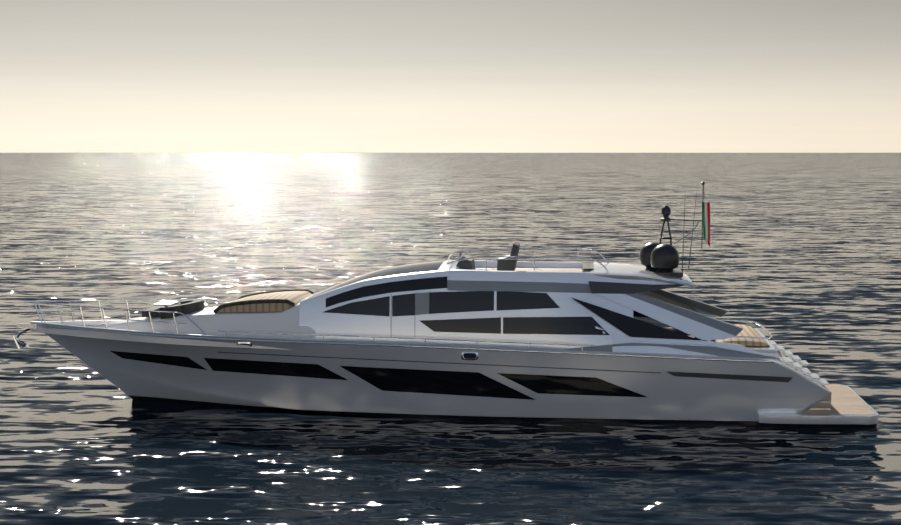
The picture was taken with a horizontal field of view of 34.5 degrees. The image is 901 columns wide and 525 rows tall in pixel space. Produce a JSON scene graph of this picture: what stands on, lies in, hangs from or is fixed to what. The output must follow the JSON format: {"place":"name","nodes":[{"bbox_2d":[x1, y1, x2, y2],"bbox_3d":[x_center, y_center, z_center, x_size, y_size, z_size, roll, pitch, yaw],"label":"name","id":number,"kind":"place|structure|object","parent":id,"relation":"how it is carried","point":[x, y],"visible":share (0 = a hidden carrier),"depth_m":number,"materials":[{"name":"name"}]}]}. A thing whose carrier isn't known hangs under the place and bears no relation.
{"place":"outdoors","nodes":[
{"label":"outdoors","id":0,"kind":"place"},
{"bbox_2d":[0,153,900,524],"bbox_3d":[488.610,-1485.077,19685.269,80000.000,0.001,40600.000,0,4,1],"label":"sea","id":1,"kind":"structure","parent":0,"point":[800,255],"depth_m":79.02,"materials":[{"name":"grey liquid"}]},
{"bbox_2d":[30,320,831,424],"bbox_3d":[-1.200,3.816,47.766,26.002,3.478,6.235,0,4,6],"label":"hull","id":2,"kind":"object","parent":1,"relation":"on","point":[669,399],"visible":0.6,"depth_m":44.80,"materials":[{"name":"silver metal"}]},
{"bbox_2d":[13,323,36,348],"bbox_3d":[-14.329,2.478,48.954,0.880,0.860,0.440,0,4,6],"label":"anchor","id":3,"kind":"object","parent":2,"relation":"attached to","point":[18,342],"visible":0.92,"depth_m":48.87,"materials":[{"name":"silver metal"}]},
{"bbox_2d":[111,351,206,369],"bbox_3d":[-9.575,3.200,47.404,3.733,0.439,0.205,2,5,23],"label":"hull window","id":4,"kind":"structure","parent":2,"relation":"on","point":[175,360],"depth_m":47.34,"materials":[{"name":"black glass"}]},
{"bbox_2d":[237,342,251,348],"bbox_3d":[-6.492,2.612,45.711,0.557,0.245,0.135,1,5,18],"label":"fairlead","id":5,"kind":"object","parent":2,"relation":"on","point":[238,343],"visible":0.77,"depth_m":45.66,"materials":[{"name":"silver metal"}]},
{"bbox_2d":[204,358,346,379],"bbox_3d":[-5.564,3.369,45.886,4.911,0.521,0.287,1,5,17],"label":"hull window","id":6,"kind":"structure","parent":2,"relation":"attached to","point":[281,368],"depth_m":45.83,"materials":[{"name":"black glass"}]},
{"bbox_2d":[19,247,772,349],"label":"rails","id":7,"kind":"object","parent":2,"relation":"on","point":[323,335],"visible":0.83,"depth_m":46.77,"materials":[{"name":"silver metal"}]},
{"bbox_2d":[50,326,773,362],"bbox_3d":[-1.980,2.613,45.326,23.616,0.531,1.480,1,4,12],"label":"rub rail","id":8,"kind":"object","parent":2,"relation":"on","point":[426,347],"visible":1,"depth_m":44.51,"materials":[{"name":"silver metal"}]},
{"bbox_2d":[340,366,534,399],"bbox_3d":[-0.426,3.722,44.800,6.148,0.942,0.134,1,4,7],"label":"hull window","id":9,"kind":"structure","parent":2,"relation":"attached to","point":[439,382],"depth_m":44.80,"materials":[{"name":"black glass"}]},
{"bbox_2d":[218,352,660,372],"bbox_3d":[-0.556,3.115,44.855,13.969,0.353,0.470,1,4,9],"label":"accent line","id":10,"kind":"object","parent":2,"relation":"on","point":[437,362],"visible":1,"depth_m":44.63,"materials":[{"name":"grey"}]},
{"bbox_2d":[461,352,477,359],"bbox_3d":[0.588,2.860,44.425,0.540,0.276,0.077,0,4,6],"label":"porthole frame","id":11,"kind":"object","parent":2,"relation":"on","point":[463,353],"visible":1,"depth_m":44.43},
{"bbox_2d":[463,353,475,357],"bbox_3d":[0.588,2.861,44.429,0.389,0.160,0.033,0,4,6],"label":"porthole","id":12,"kind":"object","parent":11,"relation":"in","point":[469,355],"visible":1,"depth_m":44.43,"materials":[{"name":"black glass"}]},
{"bbox_2d":[497,373,645,396],"bbox_3d":[3.720,3.746,44.305,4.640,0.692,0.091,0,4,5],"label":"hull window","id":13,"kind":"structure","parent":2,"relation":"attached to","point":[550,384],"depth_m":44.31,"materials":[{"name":"black glass"}]},
{"bbox_2d":[633,316,675,328],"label":"aft wing","id":14,"kind":"structure","parent":2,"relation":"on","point":[650,320],"depth_m":49.57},
{"bbox_2d":[633,310,647,316],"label":"window","id":15,"kind":"structure","parent":14,"relation":"on","point":[636,314],"depth_m":49.69,"materials":[{"name":"black glass"}]},
{"bbox_2d":[563,343,775,357],"bbox_3d":[6.469,2.711,43.993,6.931,0.536,0.095,0,4,5],"label":"bulwark","id":16,"kind":"object","parent":2,"relation":"attached to","point":[718,351],"visible":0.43,"depth_m":43.92,"materials":[{"name":"grey"}]},
{"bbox_2d":[612,334,770,356],"bbox_3d":[7.452,2.634,43.971,5.065,0.861,0.326,0,4,6],"label":"bulwark","id":17,"kind":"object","parent":2,"relation":"on","point":[618,339],"depth_m":44.01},
{"bbox_2d":[571,297,698,339],"bbox_3d":[5.610,1.715,44.175,3.989,1.246,0.198,1,4,11],"label":"window","id":18,"kind":"structure","parent":17,"relation":"on","point":[630,326],"depth_m":44.21,"materials":[{"name":"black glass"}]},
{"bbox_2d":[633,339,714,344],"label":"sill","id":19,"kind":"structure","parent":17,"relation":"attached to","point":[674,342],"depth_m":44.01,"materials":[{"name":"silver metal"}]},
{"bbox_2d":[667,372,792,381],"bbox_3d":[8.401,3.454,43.803,3.800,0.290,0.027,0,4,4],"label":"vent slot","id":20,"kind":"object","parent":2,"relation":"attached to","point":[739,377],"visible":1,"depth_m":43.79,"materials":[{"name":"grey"}]},
{"bbox_2d":[706,328,777,358],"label":"deck block","id":21,"kind":"structure","parent":2,"relation":"on","point":[771,350],"depth_m":44.16,"materials":[{"name":"silver metal"}]},
{"bbox_2d":[711,324,769,345],"bbox_3d":[9.165,2.307,46.634,1.701,0.199,4.200,0,4,6],"label":"sun lounger","id":22,"kind":"object","parent":21,"relation":"on","point":[749,331],"visible":0.6,"depth_m":44.75,"materials":[{"name":"beige fabric"}]},
{"bbox_2d":[769,340,809,365],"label":"stair steps","id":23,"kind":"structure","parent":2,"relation":"attached to","point":[789,353],"depth_m":48.21,"materials":[{"name":"white plastic"}]},
{"bbox_2d":[778,351,829,390],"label":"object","id":24,"kind":"object","parent":2,"relation":"attached to","point":[780,354],"visible":0.08,"depth_m":45.70,"materials":[{"name":"grey"}]},
{"bbox_2d":[779,357,828,384],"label":"stairs","id":25,"kind":"structure","parent":2,"relation":"attached to","point":[806,371],"depth_m":44.32,"materials":[{"name":"white plastic"}]},
{"bbox_2d":[803,394,830,413],"bbox_3d":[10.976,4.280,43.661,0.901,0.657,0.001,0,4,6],"label":"stairs","id":26,"kind":"structure","parent":2,"relation":"attached to","point":[821,405],"depth_m":43.65,"materials":[{"name":"brown wood"}]},
{"bbox_2d":[810,408,830,409],"bbox_3d":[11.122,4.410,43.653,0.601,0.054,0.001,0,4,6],"label":"stair tread","id":27,"kind":"object","parent":26,"relation":"attached to","point":[820,408],"visible":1,"depth_m":43.65,"materials":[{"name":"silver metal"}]},
{"bbox_2d":[758,384,878,428],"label":"swim platform","id":28,"kind":"structure","parent":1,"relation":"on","point":[784,420],"depth_m":43.56,"materials":[{"name":"silver metal"}]},
{"bbox_2d":[797,384,873,414],"bbox_3d":[11.898,4.345,46.520,2.334,0.001,6.000,0,4,6],"label":"swim platform deck","id":29,"kind":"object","parent":28,"relation":"on","point":[845,400],"visible":0.26,"depth_m":45.51,"materials":[{"name":"beige wood"}]},
{"bbox_2d":[0,0,900,152],"label":"sky","id":30,"kind":"structure","parent":0,"point":[77,76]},
{"label":"cockpit floor","id":31,"kind":"object","parent":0,"visible":0},
{"bbox_2d":[673,329,705,340],"bbox_3d":[6.793,2.434,46.876,2.575,0.850,3.600,0,4,6],"label":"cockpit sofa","id":32,"kind":"object","parent":31,"relation":"on","point":[680,332],"depth_m":47.41,"materials":[{"name":"grey fabric"}]},
{"bbox_3d":[-1.679,2.666,47.726,23.692,0.523,5.985,0,4,6],"label":"teak decking","id":33,"kind":"object","parent":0,"visible":0},
{"bbox_2d":[88,302,315,338],"bbox_3d":[-8.151,1.797,48.296,8.256,1.469,4.526,0,4,6],"label":"foredeck","id":34,"kind":"object","parent":33,"relation":"on","point":[208,321],"visible":0.48,"depth_m":46.51,"materials":[{"name":"white"}]},
{"bbox_2d":[142,299,204,318],"bbox_3d":[-9.145,1.504,48.371,1.787,0.483,2.600,0,4,6],"label":"bow sofa","id":35,"kind":"object","parent":34,"relation":"on","point":[189,306],"visible":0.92,"depth_m":47.54,"materials":[{"name":"grey fabric"}]},
{"bbox_2d":[153,301,178,307],"bbox_3d":[-9.479,1.448,48.400,0.600,0.205,0.950,0,4,6],"label":"bow table","id":36,"kind":"object","parent":35,"relation":"on","point":[165,304],"visible":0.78,"depth_m":48.19,"materials":[{"name":"white"}]},
{"bbox_2d":[213,289,313,312],"bbox_3d":[-6.157,1.296,48.062,2.767,0.521,3.500,0,4,6],"label":"pad bolster","id":37,"kind":"object","parent":34,"relation":"on","point":[220,307],"visible":0.73,"depth_m":46.59,"materials":[{"name":"fabric"}]},
{"bbox_2d":[217,291,310,312],"bbox_3d":[-6.149,1.290,48.060,2.698,0.476,3.400,0,4,6],"label":"sunpad","id":38,"kind":"object","parent":34,"relation":"on","point":[296,297],"visible":0.62,"depth_m":46.74,"materials":[{"name":"beige fabric"}]},
{"bbox_2d":[299,260,632,348],"bbox_3d":[0.626,1.405,47.404,10.466,2.892,5.727,0,4,6],"label":"deckhouse","id":39,"kind":"object","parent":33,"relation":"on","point":[313,315],"visible":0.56,"depth_m":45.20,"materials":[{"name":"silver metal"}]},
{"bbox_2d":[326,293,340,306],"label":"window","id":40,"kind":"structure","parent":39,"relation":"attached to","point":[333,300],"depth_m":45.75,"materials":[{"name":"black glass"}]},
{"bbox_2d":[324,303,350,313],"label":"upper window","id":41,"kind":"structure","parent":39,"relation":"attached to","point":[344,309],"depth_m":45.65,"materials":[{"name":"black glass"}]},
{"bbox_2d":[341,287,362,302],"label":"window","id":42,"kind":"structure","parent":39,"relation":"attached to","point":[356,293],"depth_m":45.65,"materials":[{"name":"black glass"}]},
{"bbox_2d":[351,296,389,315],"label":"window","id":43,"kind":"structure","parent":39,"relation":"attached to","point":[378,306],"depth_m":45.48,"materials":[{"name":"black glass"}]},
{"bbox_2d":[363,282,390,296],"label":"window","id":44,"kind":"structure","parent":39,"relation":"attached to","point":[377,289],"depth_m":45.52,"materials":[{"name":"black glass"}]},
{"bbox_2d":[309,260,445,297],"bbox_3d":[-2.262,0.472,47.617,4.162,1.068,3.892,0,4,6],"label":"windscreen","id":45,"kind":"object","parent":39,"relation":"on","point":[417,267],"visible":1,"depth_m":46.42,"materials":[{"name":"grey glass"}]},
{"bbox_2d":[392,293,414,315],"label":"window","id":46,"kind":"structure","parent":39,"relation":"attached to","point":[403,305],"depth_m":45.35,"materials":[{"name":"black glass"}]},
{"bbox_2d":[391,279,420,292],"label":"window","id":47,"kind":"structure","parent":39,"relation":"attached to","point":[406,285],"depth_m":45.40,"materials":[{"name":"black glass"}]},
{"bbox_2d":[415,292,428,314],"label":"window","id":48,"kind":"structure","parent":39,"relation":"attached to","point":[421,303],"depth_m":45.28,"materials":[{"name":"grey"}]},
{"bbox_2d":[421,276,446,289],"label":"window","id":49,"kind":"structure","parent":39,"relation":"attached to","point":[434,283],"depth_m":45.29,"materials":[{"name":"black glass"}]},
{"bbox_2d":[420,317,500,333],"bbox_3d":[0.292,1.942,45.092,2.561,0.503,0.063,0,4,6],"label":"window","id":50,"kind":"structure","parent":39,"relation":"attached to","point":[482,325],"depth_m":45.07,"materials":[{"name":"black glass"}]},
{"bbox_2d":[429,291,493,313],"bbox_3d":[0.343,1.236,45.145,2.032,0.736,0.119,0,4,6],"label":"window","id":51,"kind":"structure","parent":39,"relation":"attached to","point":[457,301],"depth_m":45.14,"materials":[{"name":"black glass"}]},
{"bbox_2d":[456,256,474,269],"bbox_3d":[0.420,0.077,46.870,0.700,0.500,1.100,0,4,6],"label":"helm console","id":52,"kind":"object","parent":39,"relation":"on","point":[468,264],"visible":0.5,"depth_m":46.32,"materials":[{"name":"grey plastic"}]},
{"bbox_2d":[447,280,545,291],"bbox_3d":[1.434,0.731,45.067,3.088,0.333,0.063,0,4,6],"label":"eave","id":53,"kind":"object","parent":39,"relation":"attached to","point":[457,285],"visible":1,"depth_m":45.07,"materials":[{"name":"grey"}]},
{"bbox_2d":[496,291,559,310],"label":"window","id":54,"kind":"structure","parent":39,"relation":"attached to","point":[509,300],"depth_m":44.94,"materials":[{"name":"black glass"}]},
{"bbox_2d":[477,267,581,271],"bbox_3d":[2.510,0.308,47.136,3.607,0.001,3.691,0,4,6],"label":"sofa","id":55,"kind":"object","parent":39,"relation":"on","point":[544,269],"visible":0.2,"depth_m":48.13,"materials":[{"name":"white fabric"}]},
{"bbox_2d":[497,242,519,270],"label":"fly seats","id":56,"kind":"object","parent":55,"relation":"on","point":[506,265],"visible":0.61,"depth_m":46.13,"materials":[{"name":"grey"}]},
{"bbox_2d":[582,262,592,271],"bbox_3d":[4.442,0.202,46.938,0.357,0.240,2.900,0,4,6],"label":"flybridge sunpad","id":57,"kind":"object","parent":55,"relation":"on","point":[587,266],"visible":0.5,"depth_m":46.34,"materials":[{"name":"white fabric"}]},
{"bbox_2d":[503,317,608,334],"bbox_3d":[3.258,1.935,44.673,3.319,0.578,0.190,1,4,12],"label":"low window","id":58,"kind":"structure","parent":39,"relation":"attached to","point":[556,325],"depth_m":44.75,"materials":[{"name":"black glass"}]},
{"bbox_2d":[546,282,590,292],"bbox_3d":[4.281,0.780,44.692,2.664,0.309,0.123,1,4,7],"label":"eave","id":59,"kind":"object","parent":39,"relation":"attached to","point":[567,287],"visible":0.6,"depth_m":44.80,"materials":[{"name":"grey"}]},
{"bbox_2d":[594,262,693,286],"bbox_3d":[6.148,0.411,46.786,3.030,0.560,4.760,0,4,6],"label":"roof overhang","id":60,"kind":"object","parent":39,"relation":"attached to","point":[641,272],"visible":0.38,"depth_m":44.67,"materials":[{"name":"silver metal"}]},
{"bbox_2d":[588,281,684,293],"bbox_3d":[5.827,0.768,44.475,3.203,0.363,0.119,0,4,5],"label":"overhang fin","id":61,"kind":"object","parent":60,"relation":"attached to","point":[611,287],"visible":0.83,"depth_m":44.52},
{"bbox_2d":[588,275,690,284],"bbox_3d":[5.835,0.531,44.536,3.203,0.278,0.072,0,4,6],"label":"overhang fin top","id":62,"kind":"object","parent":60,"relation":"attached to","point":[598,278],"visible":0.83,"depth_m":44.58,"materials":[{"name":"silver metal"}]},
{"bbox_2d":[640,181,704,276],"bbox_3d":[7.115,-1.107,46.541,2.026,3.005,2.070,0,4,6],"label":"mast","id":63,"kind":"object","parent":60,"relation":"on","point":[659,258],"visible":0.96,"depth_m":45.97,"materials":[{"name":"black plastic"}]},
{"bbox_2d":[682,192,696,272],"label":"antennas","id":64,"kind":"object","parent":63,"relation":"attached to","point":[691,238],"visible":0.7,"depth_m":45.74,"materials":[{"name":"grey metal"}]},
{"bbox_2d":[703,203,705,240],"bbox_3d":[8.114,-1.300,46.482,0.161,1.232,0.100,-1,4,-15],"label":"flag","id":65,"kind":"object","parent":63,"relation":"attached to","point":[704,233],"visible":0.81,"depth_m":46.48,"materials":[{"name":"green fabric"}]},
{"bbox_2d":[704,203,707,243],"bbox_3d":[8.205,-1.252,46.508,0.137,1.332,0.098,-1,4,-13],"label":"flag","id":66,"kind":"object","parent":63,"relation":"attached to","point":[706,222],"visible":0.85,"depth_m":46.49,"materials":[{"name":"white fabric"}]},
{"bbox_2d":[707,203,709,245],"bbox_3d":[8.281,-1.204,46.531,0.130,1.432,0.095,-1,4,-13],"label":"flag","id":67,"kind":"object","parent":63,"relation":"attached to","point":[708,208],"visible":0.92,"depth_m":46.51,"materials":[{"name":"red fabric"}]},
{"bbox_2d":[595,293,734,339],"bbox_3d":[6.526,1.635,44.272,4.305,1.375,0.265,1,4,12],"label":"side support panel","id":68,"kind":"object","parent":39,"relation":"attached to","point":[699,330],"visible":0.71,"depth_m":44.20,"materials":[{"name":"white"}]},
{"bbox_2d":[627,293,742,335],"bbox_3d":[7.075,1.561,44.403,3.698,1.253,0.491,1,4,11],"label":"dark strut","id":69,"kind":"object","parent":68,"relation":"on","point":[732,329],"visible":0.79,"depth_m":44.18,"materials":[{"name":"grey"}]},
{"bbox_2d":[640,291,718,317],"bbox_3d":[7.023,1.251,49.334,4.305,1.375,0.265,0,4,0],"label":"silver strut","id":70,"kind":"object","parent":39,"relation":"attached to","point":[666,299],"visible":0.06,"depth_m":49.25,"materials":[{"name":"white metal"}]},
{"bbox_2d":[650,289,727,316],"bbox_3d":[7.535,1.206,49.089,3.698,1.253,0.491,0,4,1],"label":"dark strut","id":71,"kind":"object","parent":70,"relation":"on","point":[712,309],"visible":0.64,"depth_m":48.89,"materials":[{"name":"grey"}]}
]}

